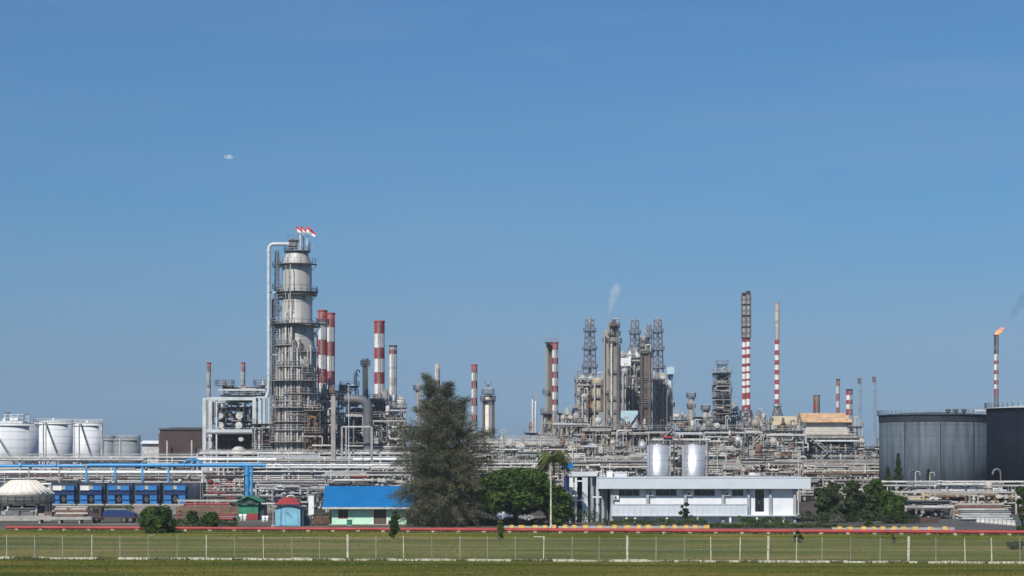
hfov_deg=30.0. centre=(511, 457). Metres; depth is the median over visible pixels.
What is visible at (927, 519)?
wall
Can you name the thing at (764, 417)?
pipe tower
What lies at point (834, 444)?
process structure
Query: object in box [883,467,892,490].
conifer tree
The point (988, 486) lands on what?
pump skid
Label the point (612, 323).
top vent box
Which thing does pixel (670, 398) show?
distillation column
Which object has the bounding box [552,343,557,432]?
chimney
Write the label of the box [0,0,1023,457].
sky
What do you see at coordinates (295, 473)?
pipe rack
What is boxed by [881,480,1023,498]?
pipe rack
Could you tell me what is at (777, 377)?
chimney
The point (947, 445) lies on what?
storage tank
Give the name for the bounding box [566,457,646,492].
pipe rack
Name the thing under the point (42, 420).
pipe bridge
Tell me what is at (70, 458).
pipe rack
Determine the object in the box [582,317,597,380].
lattice tower
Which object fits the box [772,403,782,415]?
support frame
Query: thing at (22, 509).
stacked pipe pile
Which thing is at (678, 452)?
pipe bay
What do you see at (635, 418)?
conveyor gallery
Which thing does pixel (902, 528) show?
kerb
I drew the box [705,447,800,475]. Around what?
pipe rack
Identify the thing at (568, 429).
process structure
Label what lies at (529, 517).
parked car
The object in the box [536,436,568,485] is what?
pipe bay
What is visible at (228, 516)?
stacked pipe pile
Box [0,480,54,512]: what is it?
cone roof basin
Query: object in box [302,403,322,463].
process structure
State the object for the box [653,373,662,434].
distillation column
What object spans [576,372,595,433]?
process structure
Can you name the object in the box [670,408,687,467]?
pipe tower
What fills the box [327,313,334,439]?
chimney
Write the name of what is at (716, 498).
office building
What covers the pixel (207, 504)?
stacked pipe pile
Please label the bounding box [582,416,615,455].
process structure
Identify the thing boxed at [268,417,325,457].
process structure
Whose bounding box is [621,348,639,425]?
process structure
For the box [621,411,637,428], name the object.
cladding panel
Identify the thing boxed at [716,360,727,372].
scaffold
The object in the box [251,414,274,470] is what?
process structure
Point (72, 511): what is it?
stacked pipe pile
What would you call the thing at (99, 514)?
truck
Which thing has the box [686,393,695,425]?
distillation column
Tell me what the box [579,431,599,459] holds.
pipe bay
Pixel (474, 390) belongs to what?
chimney
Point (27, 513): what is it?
storage crate
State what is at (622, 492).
window
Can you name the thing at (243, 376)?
chimney
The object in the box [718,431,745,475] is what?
pipe bay
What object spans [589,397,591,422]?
cladding panel
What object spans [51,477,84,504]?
generator unit
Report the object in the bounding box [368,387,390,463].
pipe tower
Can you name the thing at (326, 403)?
pipe tower
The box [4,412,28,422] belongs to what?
roof platform
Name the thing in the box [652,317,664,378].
lattice tower
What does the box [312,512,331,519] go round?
pile
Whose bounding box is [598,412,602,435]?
cladding panel
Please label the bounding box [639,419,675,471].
process structure
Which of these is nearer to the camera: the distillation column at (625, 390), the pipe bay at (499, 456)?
the pipe bay at (499, 456)
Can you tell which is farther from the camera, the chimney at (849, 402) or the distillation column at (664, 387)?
the chimney at (849, 402)
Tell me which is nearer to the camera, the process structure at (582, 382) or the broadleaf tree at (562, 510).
the broadleaf tree at (562, 510)
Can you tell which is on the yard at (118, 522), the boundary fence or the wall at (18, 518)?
the wall at (18, 518)
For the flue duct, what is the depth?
440.02 m
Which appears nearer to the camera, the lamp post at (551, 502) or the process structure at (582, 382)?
the lamp post at (551, 502)
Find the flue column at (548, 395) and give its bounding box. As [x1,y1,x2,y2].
[541,344,551,432]
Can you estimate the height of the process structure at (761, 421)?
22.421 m
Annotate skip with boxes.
[314,516,331,524]
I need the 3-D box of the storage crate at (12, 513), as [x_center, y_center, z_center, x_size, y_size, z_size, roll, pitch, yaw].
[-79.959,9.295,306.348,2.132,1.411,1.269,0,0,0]
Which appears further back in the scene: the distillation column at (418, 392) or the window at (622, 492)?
the distillation column at (418, 392)
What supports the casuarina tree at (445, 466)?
on the yard at (118, 522)
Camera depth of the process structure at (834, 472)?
454.69 m
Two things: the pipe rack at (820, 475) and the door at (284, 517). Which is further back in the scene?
the pipe rack at (820, 475)
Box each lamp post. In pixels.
[348,385,351,463]
[549,476,556,527]
[717,445,722,475]
[797,447,803,514]
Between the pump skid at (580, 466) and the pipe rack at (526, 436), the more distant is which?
the pipe rack at (526, 436)
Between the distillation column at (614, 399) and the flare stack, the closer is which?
the distillation column at (614, 399)
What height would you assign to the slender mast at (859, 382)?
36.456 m
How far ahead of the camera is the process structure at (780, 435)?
469.90 m
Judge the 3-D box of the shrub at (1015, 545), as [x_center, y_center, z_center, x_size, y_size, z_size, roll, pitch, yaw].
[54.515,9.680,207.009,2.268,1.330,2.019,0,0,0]
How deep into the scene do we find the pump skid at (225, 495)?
387.94 m
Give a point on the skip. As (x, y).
(322, 520)
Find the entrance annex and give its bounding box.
[567,472,609,521]
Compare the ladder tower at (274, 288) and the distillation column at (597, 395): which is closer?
the ladder tower at (274, 288)
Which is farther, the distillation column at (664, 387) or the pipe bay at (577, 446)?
the distillation column at (664, 387)
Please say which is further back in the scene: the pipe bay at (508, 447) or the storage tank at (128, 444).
the storage tank at (128, 444)
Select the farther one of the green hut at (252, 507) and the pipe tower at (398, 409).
the pipe tower at (398, 409)
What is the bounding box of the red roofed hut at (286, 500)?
[275,497,302,506]
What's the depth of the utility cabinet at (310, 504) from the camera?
299.97 m
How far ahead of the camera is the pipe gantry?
414.90 m
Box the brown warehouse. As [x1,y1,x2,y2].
[158,427,212,480]
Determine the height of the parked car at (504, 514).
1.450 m
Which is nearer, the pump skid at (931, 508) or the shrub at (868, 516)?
the shrub at (868, 516)
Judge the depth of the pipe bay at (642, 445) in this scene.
451.59 m
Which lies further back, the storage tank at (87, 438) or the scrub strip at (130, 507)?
the storage tank at (87, 438)
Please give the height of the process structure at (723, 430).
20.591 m
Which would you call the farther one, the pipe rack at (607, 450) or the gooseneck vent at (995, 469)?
the pipe rack at (607, 450)
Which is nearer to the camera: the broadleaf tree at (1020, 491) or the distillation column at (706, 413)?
the broadleaf tree at (1020, 491)
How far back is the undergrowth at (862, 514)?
285.83 m
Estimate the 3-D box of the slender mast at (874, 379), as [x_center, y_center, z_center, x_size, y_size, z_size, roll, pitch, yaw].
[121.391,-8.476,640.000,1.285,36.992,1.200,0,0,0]
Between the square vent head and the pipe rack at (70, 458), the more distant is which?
the square vent head
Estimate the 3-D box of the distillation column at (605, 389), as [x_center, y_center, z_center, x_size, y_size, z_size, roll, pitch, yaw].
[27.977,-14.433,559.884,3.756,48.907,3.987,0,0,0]
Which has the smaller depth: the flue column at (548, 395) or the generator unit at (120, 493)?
the generator unit at (120, 493)
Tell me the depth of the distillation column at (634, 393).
576.59 m
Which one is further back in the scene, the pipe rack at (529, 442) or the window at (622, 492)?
the pipe rack at (529, 442)
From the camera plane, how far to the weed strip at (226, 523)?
273.78 m
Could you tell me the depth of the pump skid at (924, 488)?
344.56 m
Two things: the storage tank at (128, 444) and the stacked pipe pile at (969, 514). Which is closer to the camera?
the stacked pipe pile at (969, 514)
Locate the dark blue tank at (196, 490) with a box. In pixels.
[188,482,205,502]
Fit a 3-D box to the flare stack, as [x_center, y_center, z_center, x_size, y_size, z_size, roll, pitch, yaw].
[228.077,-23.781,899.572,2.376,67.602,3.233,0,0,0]
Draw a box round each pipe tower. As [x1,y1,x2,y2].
[317,384,337,477]
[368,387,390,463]
[387,394,406,477]
[457,427,481,490]
[561,405,581,432]
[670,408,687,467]
[693,405,712,430]
[730,402,740,434]
[748,408,768,426]
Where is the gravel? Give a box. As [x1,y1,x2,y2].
[119,505,274,514]
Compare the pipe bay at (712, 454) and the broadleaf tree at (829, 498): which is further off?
the pipe bay at (712, 454)
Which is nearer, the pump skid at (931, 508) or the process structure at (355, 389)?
the pump skid at (931, 508)
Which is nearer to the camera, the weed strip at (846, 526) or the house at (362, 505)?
the weed strip at (846, 526)
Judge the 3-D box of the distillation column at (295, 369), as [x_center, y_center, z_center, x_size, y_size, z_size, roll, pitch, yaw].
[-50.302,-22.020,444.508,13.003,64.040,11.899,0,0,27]
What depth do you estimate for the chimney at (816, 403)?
599.08 m
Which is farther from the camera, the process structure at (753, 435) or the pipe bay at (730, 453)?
the process structure at (753, 435)
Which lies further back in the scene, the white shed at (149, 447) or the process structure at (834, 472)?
the white shed at (149, 447)
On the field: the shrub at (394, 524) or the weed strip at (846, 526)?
the shrub at (394, 524)
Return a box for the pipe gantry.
[652,436,712,475]
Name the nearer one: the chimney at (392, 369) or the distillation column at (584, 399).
the chimney at (392, 369)
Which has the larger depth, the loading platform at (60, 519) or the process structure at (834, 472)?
the process structure at (834, 472)
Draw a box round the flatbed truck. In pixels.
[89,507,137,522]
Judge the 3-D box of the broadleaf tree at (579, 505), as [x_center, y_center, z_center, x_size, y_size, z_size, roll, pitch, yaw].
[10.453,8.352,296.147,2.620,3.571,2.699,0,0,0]
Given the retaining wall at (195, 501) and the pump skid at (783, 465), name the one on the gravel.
the retaining wall at (195, 501)
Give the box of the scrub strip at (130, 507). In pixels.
[53,505,133,511]
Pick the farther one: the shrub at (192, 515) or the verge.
the shrub at (192, 515)
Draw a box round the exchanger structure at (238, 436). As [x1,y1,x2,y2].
[202,380,273,492]
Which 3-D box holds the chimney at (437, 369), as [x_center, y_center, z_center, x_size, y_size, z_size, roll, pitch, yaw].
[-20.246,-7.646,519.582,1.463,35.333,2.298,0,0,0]
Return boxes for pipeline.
[0,458,265,496]
[6,526,1023,535]
[446,528,1023,534]
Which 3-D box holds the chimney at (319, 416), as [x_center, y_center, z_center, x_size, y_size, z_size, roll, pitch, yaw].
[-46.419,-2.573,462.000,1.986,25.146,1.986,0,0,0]
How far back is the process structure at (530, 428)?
519.90 m
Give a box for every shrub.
[138,505,177,533]
[185,510,198,525]
[201,511,219,526]
[388,510,400,538]
[496,521,504,538]
[793,530,803,542]
[863,507,874,525]
[1006,541,1023,549]
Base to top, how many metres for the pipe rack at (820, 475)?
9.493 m
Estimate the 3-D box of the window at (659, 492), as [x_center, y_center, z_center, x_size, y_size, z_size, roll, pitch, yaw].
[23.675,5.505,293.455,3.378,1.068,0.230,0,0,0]
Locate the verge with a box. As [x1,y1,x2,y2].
[0,559,1023,575]
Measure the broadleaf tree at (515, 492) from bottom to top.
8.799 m
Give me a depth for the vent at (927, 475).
383.76 m
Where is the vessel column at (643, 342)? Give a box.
[638,330,649,355]
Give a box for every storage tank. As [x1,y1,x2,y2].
[0,418,39,487]
[34,418,72,476]
[72,420,102,463]
[103,435,114,461]
[113,435,140,461]
[877,409,986,490]
[984,401,1023,507]
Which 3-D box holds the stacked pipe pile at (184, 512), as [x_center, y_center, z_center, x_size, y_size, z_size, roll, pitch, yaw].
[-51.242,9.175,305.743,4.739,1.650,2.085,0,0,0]
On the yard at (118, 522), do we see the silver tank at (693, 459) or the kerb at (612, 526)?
the kerb at (612, 526)
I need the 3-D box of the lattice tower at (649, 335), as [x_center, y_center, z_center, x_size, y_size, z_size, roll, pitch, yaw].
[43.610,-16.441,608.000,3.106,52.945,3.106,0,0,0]
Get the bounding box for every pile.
[5,508,34,511]
[52,506,88,516]
[89,509,128,512]
[178,509,205,515]
[183,503,229,505]
[217,513,237,520]
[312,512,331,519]
[950,503,1003,515]
[956,508,1012,520]
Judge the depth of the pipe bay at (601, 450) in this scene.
449.95 m
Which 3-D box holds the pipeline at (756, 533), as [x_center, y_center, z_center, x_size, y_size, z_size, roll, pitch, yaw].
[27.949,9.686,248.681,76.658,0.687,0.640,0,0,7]
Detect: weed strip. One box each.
[173,518,237,526]
[708,522,837,527]
[831,525,907,528]
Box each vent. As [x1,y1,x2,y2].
[908,469,917,480]
[925,469,932,486]
[992,468,1000,484]
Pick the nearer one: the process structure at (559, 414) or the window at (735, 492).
the window at (735, 492)
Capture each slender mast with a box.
[858,378,861,436]
[872,376,876,478]
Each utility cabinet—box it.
[305,515,311,525]
[308,495,313,520]
[346,519,352,525]
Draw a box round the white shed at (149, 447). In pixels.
[140,441,157,462]
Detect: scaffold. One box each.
[711,363,732,434]
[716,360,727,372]
[741,293,750,337]
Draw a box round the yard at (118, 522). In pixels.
[0,516,924,533]
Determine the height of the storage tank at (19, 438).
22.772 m
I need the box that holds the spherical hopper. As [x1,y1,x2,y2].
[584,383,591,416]
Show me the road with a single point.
(963, 524)
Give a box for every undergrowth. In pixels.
[562,509,601,524]
[799,510,919,523]
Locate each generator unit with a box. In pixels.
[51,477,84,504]
[77,477,111,504]
[105,477,138,504]
[133,477,165,504]
[161,477,193,504]
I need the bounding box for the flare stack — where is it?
[994,335,998,405]
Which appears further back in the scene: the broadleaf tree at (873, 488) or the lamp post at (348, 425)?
the lamp post at (348, 425)
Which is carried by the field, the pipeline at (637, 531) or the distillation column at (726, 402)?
the pipeline at (637, 531)
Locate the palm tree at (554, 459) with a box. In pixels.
[533,451,572,484]
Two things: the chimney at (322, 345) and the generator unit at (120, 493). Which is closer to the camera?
the generator unit at (120, 493)
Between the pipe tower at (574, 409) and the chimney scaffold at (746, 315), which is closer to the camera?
the pipe tower at (574, 409)
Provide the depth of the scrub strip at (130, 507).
344.79 m
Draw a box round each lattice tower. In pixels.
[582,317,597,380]
[628,317,640,405]
[645,322,652,350]
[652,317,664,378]
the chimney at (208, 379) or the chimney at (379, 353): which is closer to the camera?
the chimney at (208, 379)
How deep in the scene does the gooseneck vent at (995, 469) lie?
374.85 m
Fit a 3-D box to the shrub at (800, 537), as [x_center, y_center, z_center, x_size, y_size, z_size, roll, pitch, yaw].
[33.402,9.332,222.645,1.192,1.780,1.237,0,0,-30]
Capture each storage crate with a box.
[6,511,20,515]
[20,512,34,515]
[44,511,53,515]
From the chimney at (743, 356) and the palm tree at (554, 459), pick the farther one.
the chimney at (743, 356)
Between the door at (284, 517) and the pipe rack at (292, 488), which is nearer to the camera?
the door at (284, 517)
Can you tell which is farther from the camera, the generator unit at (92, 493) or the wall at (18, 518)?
the generator unit at (92, 493)
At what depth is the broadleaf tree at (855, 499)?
294.09 m
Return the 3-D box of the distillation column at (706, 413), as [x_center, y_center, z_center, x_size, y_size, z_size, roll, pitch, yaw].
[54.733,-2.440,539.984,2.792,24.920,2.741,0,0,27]
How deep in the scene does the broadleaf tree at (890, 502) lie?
287.03 m
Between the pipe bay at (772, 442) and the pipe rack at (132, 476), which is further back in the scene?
the pipe bay at (772, 442)
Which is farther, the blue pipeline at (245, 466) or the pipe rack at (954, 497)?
the blue pipeline at (245, 466)
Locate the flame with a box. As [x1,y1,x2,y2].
[995,327,1002,334]
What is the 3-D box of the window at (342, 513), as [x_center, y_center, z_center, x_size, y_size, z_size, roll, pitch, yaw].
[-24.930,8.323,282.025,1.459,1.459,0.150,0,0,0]
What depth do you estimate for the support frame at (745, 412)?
639.47 m
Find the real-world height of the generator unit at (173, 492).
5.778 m
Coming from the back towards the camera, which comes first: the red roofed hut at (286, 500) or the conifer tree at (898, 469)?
the conifer tree at (898, 469)
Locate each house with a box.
[322,486,415,524]
[606,471,626,476]
[768,416,798,436]
[796,413,857,458]
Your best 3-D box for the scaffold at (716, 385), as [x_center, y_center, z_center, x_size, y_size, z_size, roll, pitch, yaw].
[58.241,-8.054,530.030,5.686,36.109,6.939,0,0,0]
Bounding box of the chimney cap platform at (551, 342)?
[545,338,558,343]
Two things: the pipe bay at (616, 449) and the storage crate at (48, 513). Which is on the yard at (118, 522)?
the storage crate at (48, 513)
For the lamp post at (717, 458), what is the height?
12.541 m
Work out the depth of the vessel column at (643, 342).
559.22 m
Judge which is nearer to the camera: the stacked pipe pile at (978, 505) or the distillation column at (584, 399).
the stacked pipe pile at (978, 505)
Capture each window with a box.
[338,509,347,517]
[619,489,638,495]
[656,489,675,495]
[694,489,714,495]
[732,489,742,495]
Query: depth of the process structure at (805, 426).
481.90 m
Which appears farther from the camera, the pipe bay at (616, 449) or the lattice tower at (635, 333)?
the lattice tower at (635, 333)
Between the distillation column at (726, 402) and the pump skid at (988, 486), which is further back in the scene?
the distillation column at (726, 402)
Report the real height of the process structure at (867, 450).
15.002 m
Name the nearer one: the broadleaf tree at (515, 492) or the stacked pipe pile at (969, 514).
the broadleaf tree at (515, 492)
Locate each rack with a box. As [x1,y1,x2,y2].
[0,453,201,486]
[0,471,265,499]
[197,449,410,493]
[202,464,411,502]
[255,484,328,511]
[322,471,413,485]
[463,460,579,494]
[469,438,592,477]
[491,435,564,449]
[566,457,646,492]
[582,447,646,465]
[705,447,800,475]
[705,459,878,500]
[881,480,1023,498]
[895,491,1016,513]
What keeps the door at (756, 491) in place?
in the office building
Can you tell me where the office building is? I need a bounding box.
[597,476,810,521]
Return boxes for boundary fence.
[0,534,1023,563]
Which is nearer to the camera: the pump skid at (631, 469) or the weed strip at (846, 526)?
the weed strip at (846, 526)
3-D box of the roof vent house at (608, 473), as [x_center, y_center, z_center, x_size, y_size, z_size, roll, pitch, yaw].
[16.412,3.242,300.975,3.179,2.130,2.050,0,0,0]
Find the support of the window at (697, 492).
in the office building
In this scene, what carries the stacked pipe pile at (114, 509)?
on the yard at (118, 522)
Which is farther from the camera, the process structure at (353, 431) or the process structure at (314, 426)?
the process structure at (353, 431)
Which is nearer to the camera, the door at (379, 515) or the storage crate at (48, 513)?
the door at (379, 515)
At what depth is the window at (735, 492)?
293.56 m
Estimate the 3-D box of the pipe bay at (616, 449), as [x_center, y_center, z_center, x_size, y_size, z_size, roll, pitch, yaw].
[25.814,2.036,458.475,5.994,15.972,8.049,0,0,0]
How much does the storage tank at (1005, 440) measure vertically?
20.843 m
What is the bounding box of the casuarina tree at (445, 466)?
[381,372,501,526]
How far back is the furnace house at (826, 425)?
500.00 m
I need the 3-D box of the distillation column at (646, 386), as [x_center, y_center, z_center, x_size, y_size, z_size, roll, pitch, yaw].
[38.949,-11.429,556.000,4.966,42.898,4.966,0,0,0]
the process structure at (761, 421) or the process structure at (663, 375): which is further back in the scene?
the process structure at (663, 375)
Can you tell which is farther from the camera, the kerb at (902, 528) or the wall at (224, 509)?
the wall at (224, 509)
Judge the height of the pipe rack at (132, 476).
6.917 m
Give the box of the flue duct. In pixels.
[344,394,372,463]
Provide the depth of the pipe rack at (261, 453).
435.96 m
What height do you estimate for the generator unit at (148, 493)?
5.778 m
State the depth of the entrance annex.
294.25 m
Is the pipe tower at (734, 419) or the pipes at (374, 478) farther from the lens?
the pipe tower at (734, 419)
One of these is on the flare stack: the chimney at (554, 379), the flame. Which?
the flame
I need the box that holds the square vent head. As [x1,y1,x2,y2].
[666,365,673,374]
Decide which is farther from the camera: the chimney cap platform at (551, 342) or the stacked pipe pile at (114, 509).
the chimney cap platform at (551, 342)
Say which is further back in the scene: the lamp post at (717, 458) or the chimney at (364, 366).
the chimney at (364, 366)
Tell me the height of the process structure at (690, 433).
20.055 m
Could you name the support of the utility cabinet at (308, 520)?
on the yard at (118, 522)
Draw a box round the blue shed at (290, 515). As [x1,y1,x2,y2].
[275,504,305,525]
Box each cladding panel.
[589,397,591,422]
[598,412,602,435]
[621,358,630,410]
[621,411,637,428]
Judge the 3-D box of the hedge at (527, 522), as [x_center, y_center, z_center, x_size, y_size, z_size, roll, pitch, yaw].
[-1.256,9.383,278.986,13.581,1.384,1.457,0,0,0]
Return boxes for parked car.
[495,512,512,518]
[518,515,533,520]
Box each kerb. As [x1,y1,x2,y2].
[504,525,708,527]
[832,526,954,529]
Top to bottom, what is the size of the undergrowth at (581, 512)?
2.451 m
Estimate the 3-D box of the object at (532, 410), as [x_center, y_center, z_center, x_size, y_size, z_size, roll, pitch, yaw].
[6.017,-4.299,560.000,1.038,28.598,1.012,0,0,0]
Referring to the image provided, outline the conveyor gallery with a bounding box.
[625,414,638,448]
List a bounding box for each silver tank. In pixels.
[646,440,670,475]
[681,440,707,475]
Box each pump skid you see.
[203,474,246,505]
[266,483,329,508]
[564,448,605,498]
[600,444,646,475]
[739,442,803,501]
[904,500,954,518]
[907,471,941,490]
[971,482,1020,510]
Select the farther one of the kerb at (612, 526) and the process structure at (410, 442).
the process structure at (410, 442)
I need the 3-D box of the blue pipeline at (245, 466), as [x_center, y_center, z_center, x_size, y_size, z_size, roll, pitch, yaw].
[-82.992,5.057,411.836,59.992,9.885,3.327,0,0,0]
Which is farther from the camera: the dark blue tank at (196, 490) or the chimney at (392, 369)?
the chimney at (392, 369)
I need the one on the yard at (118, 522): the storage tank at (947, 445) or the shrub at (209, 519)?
the shrub at (209, 519)
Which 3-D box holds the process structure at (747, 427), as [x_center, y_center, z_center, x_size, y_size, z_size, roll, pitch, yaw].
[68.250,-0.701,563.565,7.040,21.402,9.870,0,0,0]
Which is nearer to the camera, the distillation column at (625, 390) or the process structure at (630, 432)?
the process structure at (630, 432)
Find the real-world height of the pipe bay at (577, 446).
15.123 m
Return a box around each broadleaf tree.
[469,466,567,525]
[540,486,574,525]
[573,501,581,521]
[678,502,690,519]
[813,482,845,522]
[842,479,869,521]
[861,478,885,520]
[880,491,906,523]
[1015,486,1023,529]
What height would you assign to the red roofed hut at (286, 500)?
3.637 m
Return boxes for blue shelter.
[563,463,572,491]
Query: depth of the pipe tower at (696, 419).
553.59 m
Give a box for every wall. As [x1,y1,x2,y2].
[0,515,51,520]
[176,505,237,514]
[177,500,236,505]
[907,516,938,522]
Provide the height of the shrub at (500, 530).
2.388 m
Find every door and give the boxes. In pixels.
[278,511,297,524]
[374,510,385,523]
[755,490,763,511]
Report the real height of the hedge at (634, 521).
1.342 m
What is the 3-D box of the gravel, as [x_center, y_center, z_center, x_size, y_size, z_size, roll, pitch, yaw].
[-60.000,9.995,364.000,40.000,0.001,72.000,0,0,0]
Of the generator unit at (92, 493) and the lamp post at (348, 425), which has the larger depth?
the lamp post at (348, 425)
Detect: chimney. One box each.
[207,362,210,461]
[241,362,244,412]
[317,310,328,426]
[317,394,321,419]
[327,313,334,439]
[360,359,369,408]
[374,320,384,463]
[389,345,396,463]
[435,364,439,400]
[471,364,477,429]
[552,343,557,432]
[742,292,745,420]
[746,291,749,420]
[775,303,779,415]
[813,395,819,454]
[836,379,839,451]
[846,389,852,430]
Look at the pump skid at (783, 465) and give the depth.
424.90 m
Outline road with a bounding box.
[878,515,1023,529]
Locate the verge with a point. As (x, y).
(174, 564)
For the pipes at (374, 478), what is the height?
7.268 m
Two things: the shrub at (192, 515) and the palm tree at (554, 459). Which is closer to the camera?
the shrub at (192, 515)
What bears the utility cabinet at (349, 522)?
on the yard at (118, 522)
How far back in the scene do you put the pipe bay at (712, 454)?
451.56 m
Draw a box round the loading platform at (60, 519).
[37,517,94,522]
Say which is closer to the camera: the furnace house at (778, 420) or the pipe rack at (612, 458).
the pipe rack at (612, 458)
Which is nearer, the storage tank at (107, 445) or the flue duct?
the flue duct
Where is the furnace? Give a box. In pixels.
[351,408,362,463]
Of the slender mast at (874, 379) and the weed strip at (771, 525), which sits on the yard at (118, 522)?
the weed strip at (771, 525)
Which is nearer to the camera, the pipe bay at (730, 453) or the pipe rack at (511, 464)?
the pipe rack at (511, 464)
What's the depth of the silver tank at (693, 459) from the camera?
395.89 m
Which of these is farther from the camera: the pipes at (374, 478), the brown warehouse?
the brown warehouse
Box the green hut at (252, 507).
[235,495,266,519]
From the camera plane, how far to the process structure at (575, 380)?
592.28 m
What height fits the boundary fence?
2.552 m
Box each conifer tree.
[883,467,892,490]
[892,453,903,494]
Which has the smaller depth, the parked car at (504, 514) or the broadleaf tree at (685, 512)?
the broadleaf tree at (685, 512)
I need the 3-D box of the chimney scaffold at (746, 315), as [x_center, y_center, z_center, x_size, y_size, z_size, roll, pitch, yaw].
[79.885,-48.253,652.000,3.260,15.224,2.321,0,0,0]
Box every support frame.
[736,408,753,426]
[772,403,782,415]
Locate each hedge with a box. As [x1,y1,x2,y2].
[459,517,548,525]
[602,517,707,525]
[738,515,789,523]
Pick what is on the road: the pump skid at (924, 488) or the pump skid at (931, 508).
the pump skid at (931, 508)
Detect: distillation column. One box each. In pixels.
[265,226,324,463]
[413,378,422,479]
[480,388,495,453]
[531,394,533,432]
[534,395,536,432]
[579,388,589,428]
[589,372,602,425]
[601,325,609,444]
[606,318,621,445]
[621,363,628,428]
[630,369,637,445]
[638,344,653,438]
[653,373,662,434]
[661,378,667,428]
[668,366,674,465]
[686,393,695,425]
[701,404,709,437]
[712,367,731,442]
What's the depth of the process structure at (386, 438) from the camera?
461.85 m
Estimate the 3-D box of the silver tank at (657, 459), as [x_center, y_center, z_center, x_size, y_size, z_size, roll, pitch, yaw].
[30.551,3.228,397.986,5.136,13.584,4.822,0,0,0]
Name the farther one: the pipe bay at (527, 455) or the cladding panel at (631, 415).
the cladding panel at (631, 415)
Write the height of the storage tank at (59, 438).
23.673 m
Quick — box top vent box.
[608,319,615,332]
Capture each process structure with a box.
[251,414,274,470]
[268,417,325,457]
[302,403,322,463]
[320,378,351,463]
[330,413,362,463]
[340,370,359,463]
[373,401,405,476]
[396,418,427,481]
[524,422,552,448]
[540,413,563,433]
[552,411,589,478]
[574,368,584,421]
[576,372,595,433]
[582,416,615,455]
[610,417,649,459]
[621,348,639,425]
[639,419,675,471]
[653,372,669,416]
[666,420,715,472]
[701,415,745,456]
[736,418,755,442]
[738,418,777,449]
[751,412,765,441]
[761,418,806,493]
[787,415,808,493]
[799,436,862,493]
[803,462,856,498]
[843,416,863,488]
[854,437,878,481]
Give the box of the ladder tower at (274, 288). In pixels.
[272,250,281,463]
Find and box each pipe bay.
[478,434,503,472]
[497,429,522,462]
[516,437,542,468]
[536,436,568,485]
[564,437,585,499]
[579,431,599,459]
[594,438,614,472]
[607,432,631,459]
[624,439,646,472]
[666,434,684,475]
[705,441,726,475]
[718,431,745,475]
[735,440,761,475]
[752,434,780,458]
[772,438,797,468]
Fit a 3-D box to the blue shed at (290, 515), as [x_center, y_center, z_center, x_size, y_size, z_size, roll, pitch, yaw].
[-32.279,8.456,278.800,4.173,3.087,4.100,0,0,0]
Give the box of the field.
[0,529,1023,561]
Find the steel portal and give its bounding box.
[312,396,372,477]
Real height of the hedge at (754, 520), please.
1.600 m

